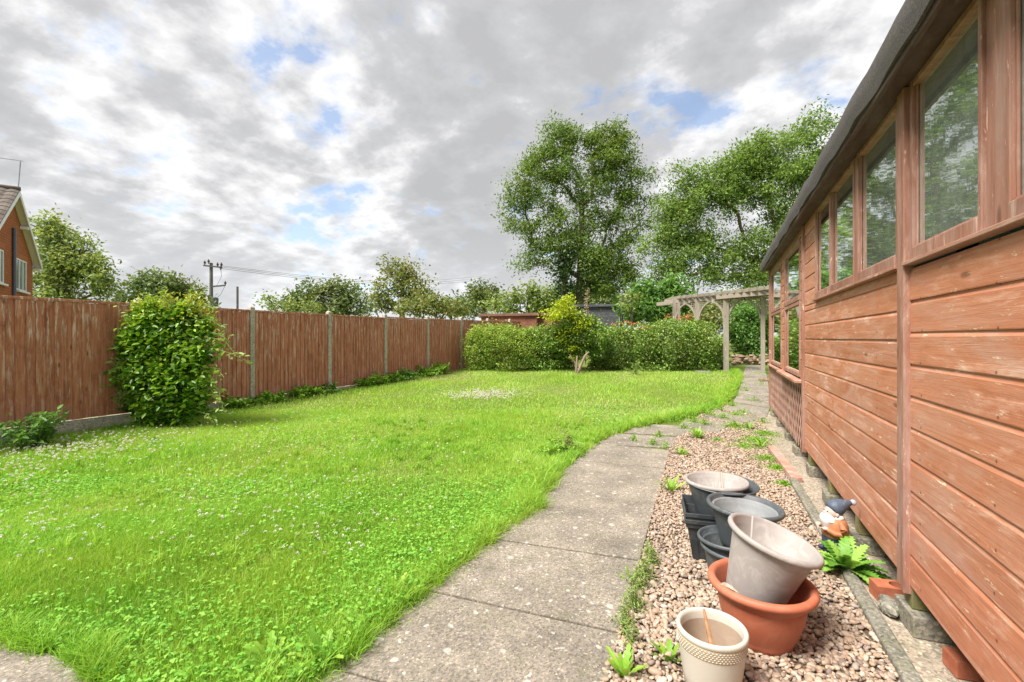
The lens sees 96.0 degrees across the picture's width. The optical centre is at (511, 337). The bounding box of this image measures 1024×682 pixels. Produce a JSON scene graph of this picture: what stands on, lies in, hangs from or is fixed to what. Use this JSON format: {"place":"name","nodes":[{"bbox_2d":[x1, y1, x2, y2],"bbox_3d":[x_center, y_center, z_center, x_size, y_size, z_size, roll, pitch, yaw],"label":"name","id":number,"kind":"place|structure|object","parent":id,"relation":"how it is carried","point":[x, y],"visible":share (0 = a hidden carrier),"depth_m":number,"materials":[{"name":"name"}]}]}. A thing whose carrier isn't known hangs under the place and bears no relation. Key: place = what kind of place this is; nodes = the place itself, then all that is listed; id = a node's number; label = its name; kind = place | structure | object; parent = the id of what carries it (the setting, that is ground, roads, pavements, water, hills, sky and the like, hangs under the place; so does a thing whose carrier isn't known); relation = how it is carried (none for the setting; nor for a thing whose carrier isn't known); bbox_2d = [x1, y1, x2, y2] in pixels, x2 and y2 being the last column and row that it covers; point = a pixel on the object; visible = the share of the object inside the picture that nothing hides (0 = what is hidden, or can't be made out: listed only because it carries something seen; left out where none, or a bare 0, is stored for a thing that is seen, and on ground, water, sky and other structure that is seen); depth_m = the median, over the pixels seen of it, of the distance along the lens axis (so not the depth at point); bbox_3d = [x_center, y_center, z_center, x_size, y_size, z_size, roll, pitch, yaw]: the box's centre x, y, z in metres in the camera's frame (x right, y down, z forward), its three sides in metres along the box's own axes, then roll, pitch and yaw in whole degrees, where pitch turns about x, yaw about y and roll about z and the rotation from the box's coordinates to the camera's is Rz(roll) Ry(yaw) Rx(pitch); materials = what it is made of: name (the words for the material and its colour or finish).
{"place":"outdoors","nodes":[
{"label":"outdoors","id":0,"kind":"place"},
{"bbox_2d":[0,642,92,681],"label":"patio","id":1,"kind":"structure","parent":0,"point":[17,668],"depth_m":1.95,"materials":[{"name":"concrete"}]},
{"bbox_2d":[0,338,771,681],"bbox_3d":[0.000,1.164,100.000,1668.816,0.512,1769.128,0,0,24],"label":"ground","id":2,"kind":"structure","parent":0,"point":[568,388],"depth_m":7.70,"materials":[{"name":"green plant"}]},
{"bbox_2d":[0,158,42,299],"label":"brick house","id":3,"kind":"structure","parent":2,"relation":"on","point":[20,261],"depth_m":17.09,"materials":[{"name":"orange brick"}]},
{"bbox_2d":[0,249,8,285],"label":"window","id":4,"kind":"structure","parent":3,"relation":"in","point":[2,283],"depth_m":16.15,"materials":[{"name":"white plastic"}]},
{"bbox_2d":[17,258,30,293],"bbox_3d":[-19.115,-2.400,17.994,0.140,1.293,1.521,0,0,-35],"label":"window","id":5,"kind":"structure","parent":3,"relation":"in","point":[21,265],"depth_m":18.05,"materials":[{"name":"white plastic"}]},
{"bbox_2d":[0,404,69,448],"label":"fence plant","id":6,"kind":"object","parent":2,"relation":"on","point":[40,433],"visible":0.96,"depth_m":5.81,"materials":[{"name":"green plant"}]},
{"bbox_2d":[28,202,129,303],"bbox_3d":[-26.000,-3.403,27.009,6.537,9.036,4.204,0,0,-14],"label":"birch tree","id":7,"kind":"object","parent":2,"relation":"on","point":[67,267],"visible":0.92,"depth_m":26.72,"materials":[{"name":"green plant"}]},
{"bbox_2d":[103,265,221,306],"bbox_3d":[-25.720,-2.181,33.910,7.642,6.599,5.208,0,0,-28],"label":"round tree","id":8,"kind":"object","parent":2,"relation":"on","point":[148,283],"visible":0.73,"depth_m":33.26,"materials":[{"name":"green plant"}]},
{"bbox_2d":[99,286,252,428],"bbox_3d":[-5.124,0.322,7.167,2.366,2.246,0.922,0,0,-2],"label":"bush","id":9,"kind":"object","parent":2,"relation":"on","point":[177,393],"visible":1,"depth_m":7.04,"materials":[{"name":"green plant"}]},
{"bbox_2d":[191,403,220,415],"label":"fence weed","id":10,"kind":"object","parent":2,"relation":"on","point":[212,410],"visible":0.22,"depth_m":8.04,"materials":[{"name":"green plant"}]},
{"bbox_2d":[222,393,253,408],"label":"fence weed","id":11,"kind":"object","parent":2,"relation":"on","point":[236,402],"visible":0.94,"depth_m":8.54,"materials":[{"name":"green plant"}]},
{"bbox_2d":[242,391,273,404],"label":"fence weed","id":12,"kind":"object","parent":2,"relation":"on","point":[261,398],"visible":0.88,"depth_m":9.05,"materials":[{"name":"green plant"}]},
{"bbox_2d":[0,295,522,444],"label":"garden fence","id":13,"kind":"object","parent":2,"relation":"on","point":[55,354],"visible":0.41,"depth_m":8.73,"materials":[{"name":"wood"}]},
{"bbox_2d":[236,630,304,672],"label":"dandelion","id":14,"kind":"object","parent":2,"relation":"on","point":[257,643],"visible":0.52,"depth_m":2.01,"materials":[{"name":"green plant"}]},
{"bbox_2d":[263,390,288,403],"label":"fence weed","id":15,"kind":"object","parent":2,"relation":"on","point":[277,396],"visible":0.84,"depth_m":9.26,"materials":[{"name":"green plant"}]},
{"bbox_2d":[252,289,324,312],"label":"yellow bush","id":16,"kind":"object","parent":2,"relation":"on","point":[271,304],"visible":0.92,"depth_m":32.91,"materials":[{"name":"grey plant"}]},
{"bbox_2d":[288,385,314,397],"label":"fence weed","id":17,"kind":"object","parent":2,"relation":"on","point":[301,392],"visible":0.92,"depth_m":9.80,"materials":[{"name":"green plant"}]},
{"bbox_2d":[286,627,345,670],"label":"dandelion","id":18,"kind":"object","parent":2,"relation":"on","point":[314,636],"visible":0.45,"depth_m":2.02,"materials":[{"name":"green plant"}]},
{"bbox_2d":[298,383,333,395],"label":"fence weed","id":19,"kind":"object","parent":2,"relation":"on","point":[317,390],"visible":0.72,"depth_m":10.08,"materials":[{"name":"green plant"}]},
{"bbox_2d":[276,273,379,316],"bbox_3d":[-14.324,-1.978,36.023,8.492,6.207,5.523,0,0,-23],"label":"hawthorn tree","id":20,"kind":"object","parent":2,"relation":"on","point":[345,304],"visible":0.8,"depth_m":35.53,"materials":[{"name":"green plant"}]},
{"bbox_2d":[321,382,341,393],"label":"fence weed","id":21,"kind":"object","parent":2,"relation":"on","point":[332,387],"visible":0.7,"depth_m":10.53,"materials":[{"name":"green plant"}]},
{"bbox_2d":[203,259,479,306],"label":"utility pole","id":22,"kind":"object","parent":2,"relation":"on","point":[211,286],"visible":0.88,"depth_m":44.89,"materials":[{"name":"brown wood"}]},
{"bbox_2d":[0,386,709,681],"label":"clover","id":23,"kind":"object","parent":2,"relation":"on","point":[172,659],"depth_m":3.30,"materials":[{"name":"green plant"}]},
{"bbox_2d":[337,605,377,628],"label":"dandelion","id":24,"kind":"object","parent":2,"relation":"on","point":[355,611],"visible":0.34,"depth_m":2.26,"materials":[{"name":"green plant"}]},
{"bbox_2d":[354,375,378,387],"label":"fence weed","id":25,"kind":"object","parent":2,"relation":"on","point":[367,384],"visible":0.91,"depth_m":11.58,"materials":[{"name":"green plant"}]},
{"bbox_2d":[355,371,388,385],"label":"fence weed","id":26,"kind":"object","parent":2,"relation":"on","point":[381,380],"visible":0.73,"depth_m":11.88,"materials":[{"name":"green plant"}]},
{"bbox_2d":[385,370,404,381],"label":"fence weed","id":27,"kind":"object","parent":2,"relation":"on","point":[395,377],"visible":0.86,"depth_m":12.53,"materials":[{"name":"green plant"}]},
{"bbox_2d":[361,252,440,317],"bbox_3d":[-7.707,-2.439,31.982,5.428,7.104,3.816,0,0,11],"label":"turning tree","id":28,"kind":"object","parent":2,"relation":"on","point":[405,276],"visible":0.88,"depth_m":31.66,"materials":[{"name":"green plant"}]},
{"bbox_2d":[390,367,419,382],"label":"fence weed","id":29,"kind":"object","parent":2,"relation":"on","point":[406,377],"visible":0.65,"depth_m":12.87,"materials":[{"name":"green plant"}]},
{"bbox_2d":[416,364,442,377],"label":"fence weed","id":30,"kind":"object","parent":2,"relation":"on","point":[424,372],"visible":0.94,"depth_m":13.76,"materials":[{"name":"green plant"}]},
{"bbox_2d":[386,285,474,319],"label":"brown bush","id":31,"kind":"object","parent":2,"relation":"on","point":[435,309],"visible":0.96,"depth_m":28.69,"materials":[{"name":"green plant"}]},
{"bbox_2d":[433,362,449,373],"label":"fence weed","id":32,"kind":"object","parent":2,"relation":"on","point":[443,369],"visible":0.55,"depth_m":14.43,"materials":[{"name":"green plant"}]},
{"bbox_2d":[422,289,493,319],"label":"distant tree","id":33,"kind":"object","parent":2,"relation":"on","point":[473,313],"visible":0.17,"depth_m":83.17,"materials":[{"name":"green plant"}]},
{"bbox_2d":[464,277,507,313],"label":"distant tree","id":34,"kind":"object","parent":2,"relation":"on","point":[480,295],"visible":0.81,"depth_m":59.53,"materials":[{"name":"green plant"}]},
{"bbox_2d":[458,316,546,371],"bbox_3d":[-0.217,0.228,15.676,3.193,1.912,1.678,0,0,-5],"label":"clipped hedge","id":35,"kind":"object","parent":2,"relation":"on","point":[481,348],"visible":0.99,"depth_m":15.45,"materials":[{"name":"green plant"}]},
{"bbox_2d":[478,313,539,357],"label":"brown outbuilding","id":36,"kind":"structure","parent":2,"relation":"on","point":[527,319],"depth_m":20.42,"materials":[{"name":"brown wood"}]},
{"bbox_2d":[477,276,571,313],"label":"distant tree","id":37,"kind":"object","parent":2,"relation":"on","point":[539,302],"visible":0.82,"depth_m":43.34,"materials":[{"name":"green plant"}]},
{"bbox_2d":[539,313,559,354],"bbox_3d":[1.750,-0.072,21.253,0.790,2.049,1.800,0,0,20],"label":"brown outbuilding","id":38,"kind":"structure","parent":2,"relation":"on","point":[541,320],"depth_m":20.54,"materials":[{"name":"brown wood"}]},
{"bbox_2d":[511,321,588,371],"bbox_3d":[1.332,0.259,15.884,2.865,1.860,1.854,0,0,-5],"label":"clipped hedge","id":39,"kind":"object","parent":2,"relation":"on","point":[554,362],"visible":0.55,"depth_m":15.65,"materials":[{"name":"green plant"}]},
{"bbox_2d":[537,436,574,455],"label":"stalk weed","id":40,"kind":"object","parent":2,"relation":"on","point":[553,447],"visible":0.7,"depth_m":5.50,"materials":[{"name":"green plant"}]},
{"bbox_2d":[543,239,580,321],"bbox_3d":[3.773,-3.105,33.898,2.976,8.450,2.733,0,0,24],"label":"ivy trunk","id":41,"kind":"object","parent":2,"relation":"on","point":[561,282],"visible":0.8,"depth_m":33.76,"materials":[{"name":"green plant"}]},
{"bbox_2d":[556,433,580,448],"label":"stalk weed","id":42,"kind":"object","parent":2,"relation":"on","point":[568,441],"visible":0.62,"depth_m":5.66,"materials":[{"name":"green plant"}]},
{"bbox_2d":[537,292,610,372],"bbox_3d":[2.078,-0.189,15.180,2.224,2.656,2.062,0,0,24],"label":"twisted bush","id":43,"kind":"object","parent":2,"relation":"on","point":[562,338],"visible":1,"depth_m":15.03,"materials":[{"name":"green plant"}]},
{"bbox_2d":[490,105,671,304],"bbox_3d":[4.942,-7.946,34.922,14.032,18.121,5.379,0,0,3],"label":"ash tree","id":44,"kind":"object","parent":2,"relation":"on","point":[597,256],"visible":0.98,"depth_m":34.54,"materials":[{"name":"green plant"}]},
{"bbox_2d":[568,304,620,354],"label":"dark outbuilding","id":45,"kind":"structure","parent":2,"relation":"on","point":[606,313],"depth_m":23.64,"materials":[{"name":"black wood"}]},
{"bbox_2d":[617,290,644,338],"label":"yellow bush","id":46,"kind":"object","parent":2,"relation":"on","point":[629,307],"visible":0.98,"depth_m":20.83,"materials":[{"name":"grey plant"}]},
{"bbox_2d":[608,313,690,357],"bbox_3d":[4.970,0.090,16.617,3.015,1.982,0.475,0,0,2],"label":"flower patch","id":47,"kind":"object","parent":2,"relation":"on","point":[686,318],"visible":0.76,"depth_m":16.59,"materials":[{"name":"red plant"}]},
{"bbox_2d":[600,264,704,353],"bbox_3d":[6.693,-1.248,22.073,4.890,4.618,3.063,0,0,7],"label":"sumac bush","id":48,"kind":"object","parent":2,"relation":"on","point":[648,309],"visible":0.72,"depth_m":21.57,"materials":[{"name":"green plant"}]},
{"bbox_2d":[544,278,766,319],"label":"distant tree","id":49,"kind":"object","parent":2,"relation":"on","point":[603,301],"visible":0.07,"depth_m":47.05,"materials":[{"name":"green plant"}]},
{"bbox_2d":[583,316,730,371],"bbox_3d":[4.945,0.216,15.930,5.219,1.959,2.121,0,0,2],"label":"clipped hedge","id":50,"kind":"object","parent":2,"relation":"on","point":[710,357],"visible":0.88,"depth_m":15.59,"materials":[{"name":"green plant"}]},
{"bbox_2d":[681,300,736,346],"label":"climber bush","id":51,"kind":"object","parent":2,"relation":"on","point":[710,316],"visible":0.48,"depth_m":18.30,"materials":[{"name":"green plant"}]},
{"bbox_2d":[656,286,768,372],"bbox_3d":[7.183,-0.124,15.748,1.136,2.841,6.205,0,0,-24],"label":"pergola","id":52,"kind":"object","parent":2,"relation":"on","point":[746,294],"visible":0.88,"depth_m":15.22,"materials":[{"name":"grey wood"}]},
{"bbox_2d":[625,94,845,299],"bbox_3d":[15.287,-7.163,29.984,16.098,16.695,5.114,0,0,3],"label":"broad tree","id":53,"kind":"object","parent":2,"relation":"on","point":[754,165],"visible":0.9,"depth_m":29.49,"materials":[{"name":"green plant"}]},
{"bbox_2d":[707,281,768,312],"bbox_3d":[19.754,-2.149,40.365,7.092,6.568,3.694,0,0,3],"label":"distant tree","id":54,"kind":"object","parent":2,"relation":"on","point":[744,301],"visible":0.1,"depth_m":39.80,"materials":[{"name":"green plant"}]},
{"bbox_2d":[718,299,768,363],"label":"garden bush","id":55,"kind":"object","parent":2,"relation":"on","point":[744,333],"visible":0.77,"depth_m":18.52,"materials":[{"name":"green plant"}]},
{"bbox_2d":[730,354,768,364],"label":"rubble wall","id":56,"kind":"structure","parent":2,"relation":"on","point":[736,358],"depth_m":17.86,"materials":[{"name":"stone"}]},
{"bbox_2d":[600,405,899,681],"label":"gravel","id":57,"kind":"structure","parent":2,"relation":"on","point":[835,657],"depth_m":2.47,"materials":[{"name":"beige gravel"}]},
{"bbox_2d":[606,643,647,677],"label":"weed","id":58,"kind":"object","parent":57,"relation":"on","point":[624,665],"visible":0.91,"depth_m":1.95,"materials":[{"name":"green plant"}]},
{"bbox_2d":[607,538,663,651],"bbox_3d":[0.698,1.351,2.545,0.235,0.139,1.078,0,0,24],"label":"creeping weed","id":59,"kind":"object","parent":57,"relation":"on","point":[634,603],"visible":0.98,"depth_m":2.41,"materials":[{"name":"green plant"}]},
{"bbox_2d":[650,638,680,662],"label":"weed","id":60,"kind":"object","parent":57,"relation":"on","point":[669,645],"visible":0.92,"depth_m":2.04,"materials":[{"name":"green plant"}]},
{"bbox_2d":[655,474,685,490],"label":"weed","id":61,"kind":"object","parent":57,"relation":"on","point":[671,485],"visible":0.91,"depth_m":4.28,"materials":[{"name":"green plant"}]},
{"bbox_2d":[688,426,704,437],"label":"weed","id":62,"kind":"object","parent":57,"relation":"on","point":[697,434],"visible":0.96,"depth_m":6.40,"materials":[{"name":"green plant"}]},
{"bbox_2d":[681,500,715,561],"bbox_3d":[1.310,1.271,2.997,0.372,0.276,0.372,0,0,17],"label":"square planter","id":63,"kind":"object","parent":57,"relation":"on","point":[697,549],"visible":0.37,"depth_m":2.89,"materials":[{"name":"black plastic"}]},
{"bbox_2d":[682,494,715,521],"bbox_3d":[1.310,1.231,2.997,0.368,0.276,0.368,0,0,17],"label":"square planter","id":64,"kind":"object","parent":63,"relation":"in","point":[690,511],"visible":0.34,"depth_m":2.98,"materials":[{"name":"black plastic"}]},
{"bbox_2d":[689,474,759,515],"bbox_3d":[1.398,1.107,3.081,0.454,0.290,0.454,1,2,24],"label":"plant pot","id":65,"kind":"object","parent":64,"relation":"in","point":[699,496],"visible":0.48,"depth_m":3.00,"materials":[{"name":"grey plastic"}]},
{"bbox_2d":[685,471,749,492],"bbox_3d":[1.371,1.073,3.089,0.400,0.250,0.400,-1,0,24],"label":"plant pot","id":66,"kind":"object","parent":65,"relation":"in","point":[707,480],"visible":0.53,"depth_m":3.19,"materials":[{"name":"beige plastic"}]},
{"bbox_2d":[676,607,748,681],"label":"ceramic pot","id":67,"kind":"object","parent":57,"relation":"on","point":[723,659],"visible":1,"depth_m":1.82,"materials":[{"name":"beige ceramic"}]},
{"bbox_2d":[703,609,714,644],"bbox_3d":[0.804,1.219,1.856,0.024,0.206,0.100,0,0,-26],"label":"stick","id":68,"kind":"object","parent":67,"relation":"in","point":[709,635],"visible":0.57,"depth_m":1.87,"materials":[{"name":"brown wood"}]},
{"bbox_2d":[700,531,728,567],"bbox_3d":[1.252,1.288,2.600,0.358,0.240,0.358,1,2,24],"label":"plant pot","id":69,"kind":"object","parent":57,"relation":"on","point":[711,555],"visible":0.22,"depth_m":2.62,"materials":[{"name":"grey plastic"}]},
{"bbox_2d":[697,525,729,556],"bbox_3d":[1.247,1.242,2.613,0.362,0.232,0.362,-2,-2,24],"label":"plant pot","id":70,"kind":"object","parent":69,"relation":"in","point":[716,548],"visible":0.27,"depth_m":2.56,"materials":[{"name":"grey plastic"}]},
{"bbox_2d":[706,492,785,547],"bbox_3d":[1.355,1.094,2.697,0.414,0.245,0.414,3,1,24],"label":"plant pot","id":71,"kind":"object","parent":70,"relation":"on","point":[721,515],"visible":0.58,"depth_m":2.66,"materials":[{"name":"grey plastic"}]},
{"bbox_2d":[712,497,778,517],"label":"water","id":72,"kind":"structure","parent":71,"relation":"in","point":[742,505],"depth_m":2.82,"materials":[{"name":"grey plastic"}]},
{"bbox_2d":[703,412,791,486],"bbox_3d":[3.231,1.352,6.335,1.376,0.137,4.256,0,0,24],"label":"moss mat","id":73,"kind":"object","parent":57,"relation":"on","point":[777,467],"visible":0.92,"depth_m":6.15,"materials":[{"name":"green plant"}]},
{"bbox_2d":[707,558,819,656],"bbox_3d":[1.164,1.268,2.154,0.462,0.280,0.462,0,0,24],"label":"plant pot","id":74,"kind":"object","parent":57,"relation":"on","point":[773,630],"visible":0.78,"depth_m":2.01,"materials":[{"name":"ceramic"}]},
{"bbox_2d":[726,513,824,604],"bbox_3d":[1.203,1.108,2.211,0.416,0.345,0.416,19,8,23],"label":"plant pot","id":75,"kind":"object","parent":74,"relation":"in","point":[771,562],"visible":0.84,"depth_m":2.12,"materials":[{"name":"beige plastic"}]},
{"bbox_2d":[787,475,923,681],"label":"kerb","id":76,"kind":"structure","parent":2,"relation":"on","point":[901,662],"depth_m":2.27,"materials":[{"name":"concrete"}]},
{"bbox_2d":[0,0,904,335],"label":"sky","id":77,"kind":"structure","parent":0,"point":[310,138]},
{"bbox_2d":[298,365,770,681],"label":"path","id":78,"kind":"structure","parent":0,"point":[534,599],"depth_m":2.56,"materials":[{"name":"concrete"}]},
{"bbox_2d":[574,371,772,458],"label":"path weeds","id":79,"kind":"object","parent":78,"relation":"on","point":[692,416],"visible":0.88,"depth_m":7.39,"materials":[{"name":"green plant"}]},
{"bbox_2d":[759,412,972,681],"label":"shed base","id":80,"kind":"object","parent":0,"point":[925,657],"visible":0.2,"depth_m":2.48,"materials":[{"name":"concrete"}]},
{"bbox_2d":[768,446,802,482],"bbox_3d":[2.997,1.375,5.094,0.095,0.050,1.353,0,0,21],"label":"timber plank","id":81,"kind":"object","parent":80,"relation":"on","point":[785,464],"visible":0.88,"depth_m":4.94,"materials":[{"name":"brown wood"}]},
{"bbox_2d":[784,430,794,440],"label":"concrete block","id":82,"kind":"structure","parent":80,"relation":"on","point":[788,436],"depth_m":6.25,"materials":[{"name":"grey concrete"}]},
{"bbox_2d":[792,444,807,456],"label":"concrete block","id":83,"kind":"structure","parent":80,"relation":"on","point":[796,451],"depth_m":5.43,"materials":[{"name":"grey concrete"}]},
{"bbox_2d":[806,462,827,478],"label":"concrete block","id":84,"kind":"structure","parent":80,"relation":"on","point":[815,471],"depth_m":4.61,"materials":[{"name":"grey concrete"}]},
{"bbox_2d":[816,499,856,552],"bbox_3d":[2.083,1.216,2.978,0.190,0.349,0.201,0,0,-41],"label":"garden gnome","id":85,"kind":"object","parent":80,"relation":"on","point":[833,524],"visible":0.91,"depth_m":2.94,"materials":[{"name":"ceramic"}]},
{"bbox_2d":[822,488,852,510],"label":"concrete block","id":86,"kind":"structure","parent":80,"relation":"on","point":[826,495],"depth_m":3.81,"materials":[{"name":"grey concrete"}]},
{"bbox_2d":[818,536,891,583],"bbox_3d":[2.010,1.334,2.750,0.404,0.184,0.416,0,0,-38],"label":"leafy weed","id":87,"kind":"object","parent":80,"relation":"on","point":[845,554],"visible":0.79,"depth_m":2.76,"materials":[{"name":"green plant"}]},
{"bbox_2d":[849,526,888,557],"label":"concrete block","id":88,"kind":"structure","parent":80,"relation":"on","point":[874,548],"depth_m":2.96,"materials":[{"name":"grey concrete"}]},
{"bbox_2d":[869,577,903,600],"bbox_3d":[2.057,1.359,2.463,0.215,0.078,0.103,0,0,16],"label":"brick","id":89,"kind":"object","parent":80,"relation":"on","point":[888,587],"visible":0.51,"depth_m":2.46,"materials":[{"name":"orange brick"}]},
{"bbox_2d":[876,594,899,617],"bbox_3d":[1.921,1.365,2.342,0.112,0.061,0.188,0,0,24],"label":"stone","id":90,"kind":"object","parent":80,"relation":"on","point":[887,605],"visible":0.9,"depth_m":2.32,"materials":[{"name":"stone"}]},
{"bbox_2d":[760,0,1023,681],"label":"garden shed","id":91,"kind":"structure","parent":80,"relation":"on","point":[896,390],"depth_m":2.00,"materials":[{"name":"brown wood"}]},
{"bbox_2d":[771,261,781,312],"bbox_3d":[4.279,-0.780,7.450,0.050,0.700,1.500,0,0,24],"label":"window","id":92,"kind":"structure","parent":91,"relation":"in","point":[776,276],"depth_m":7.38,"materials":[{"name":"clear glass"}]},
{"bbox_2d":[771,309,781,367],"bbox_3d":[4.279,0.010,7.450,0.050,0.870,1.500,0,0,24],"label":"window","id":93,"kind":"structure","parent":91,"relation":"in","point":[776,317],"depth_m":7.50,"materials":[{"name":"clear glass"}]},
{"bbox_2d":[784,238,800,306],"bbox_3d":[3.536,-0.780,5.800,0.050,0.700,1.340,0,0,24],"label":"window","id":94,"kind":"structure","parent":91,"relation":"in","point":[792,263],"depth_m":5.78,"materials":[{"name":"clear glass"}]},
{"bbox_2d":[784,300,800,376],"bbox_3d":[3.536,0.010,5.800,0.050,0.870,1.340,0,0,24],"label":"window","id":95,"kind":"structure","parent":91,"relation":"in","point":[792,322],"depth_m":5.86,"materials":[{"name":"clear glass"}]},
{"bbox_2d":[815,191,829,297],"bbox_3d":[2.756,-0.788,4.065,0.050,0.841,0.647,0,0,24],"label":"window","id":96,"kind":"structure","parent":91,"relation":"in","point":[822,212],"depth_m":4.11,"materials":[{"name":"clear glass"}]},
{"bbox_2d":[830,158,854,291],"bbox_3d":[2.471,-0.788,3.431,0.050,0.841,0.737,0,0,24],"label":"window","id":97,"kind":"structure","parent":91,"relation":"in","point":[842,195],"depth_m":3.45,"materials":[{"name":"clear glass"}]},
{"bbox_2d":[857,101,896,280],"bbox_3d":[2.132,-0.788,2.679,0.050,0.841,0.757,0,0,24],"label":"window","id":98,"kind":"structure","parent":91,"relation":"in","point":[877,159],"depth_m":2.69,"materials":[{"name":"clear glass"}]},
{"bbox_2d":[914,250,956,267],"bbox_3d":[2.652,-0.390,3.248,0.172,0.620,2.101,0,0,24],"label":"plastic sheet","id":99,"kind":"object","parent":91,"relation":"in","point":[937,258],"depth_m":2.68,"materials":[{"name":"black plastic"}]},
{"bbox_2d":[910,0,985,258],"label":"window","id":100,"kind":"structure","parent":91,"relation":"in","point":[948,93],"depth_m":1.85,"materials":[{"name":"clear glass"}]},
{"bbox_2d":[978,226,1023,244],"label":"plastic sheet","id":101,"kind":"object","parent":91,"relation":"in","point":[1002,235],"visible":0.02,"depth_m":1.91,"materials":[{"name":"black plastic"}]},
{"bbox_2d":[1005,0,1023,219],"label":"window","id":102,"kind":"structure","parent":91,"relation":"in","point":[1014,9],"depth_m":1.43,"materials":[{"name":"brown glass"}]},
{"bbox_2d":[895,594,956,645],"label":"concrete block","id":103,"kind":"structure","parent":80,"relation":"on","point":[921,624],"depth_m":2.14,"materials":[{"name":"grey concrete"}]},
{"bbox_2d":[942,646,984,681],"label":"brick","id":104,"kind":"object","parent":80,"relation":"on","point":[956,663],"visible":0.53,"depth_m":1.89,"materials":[{"name":"orange brick"}]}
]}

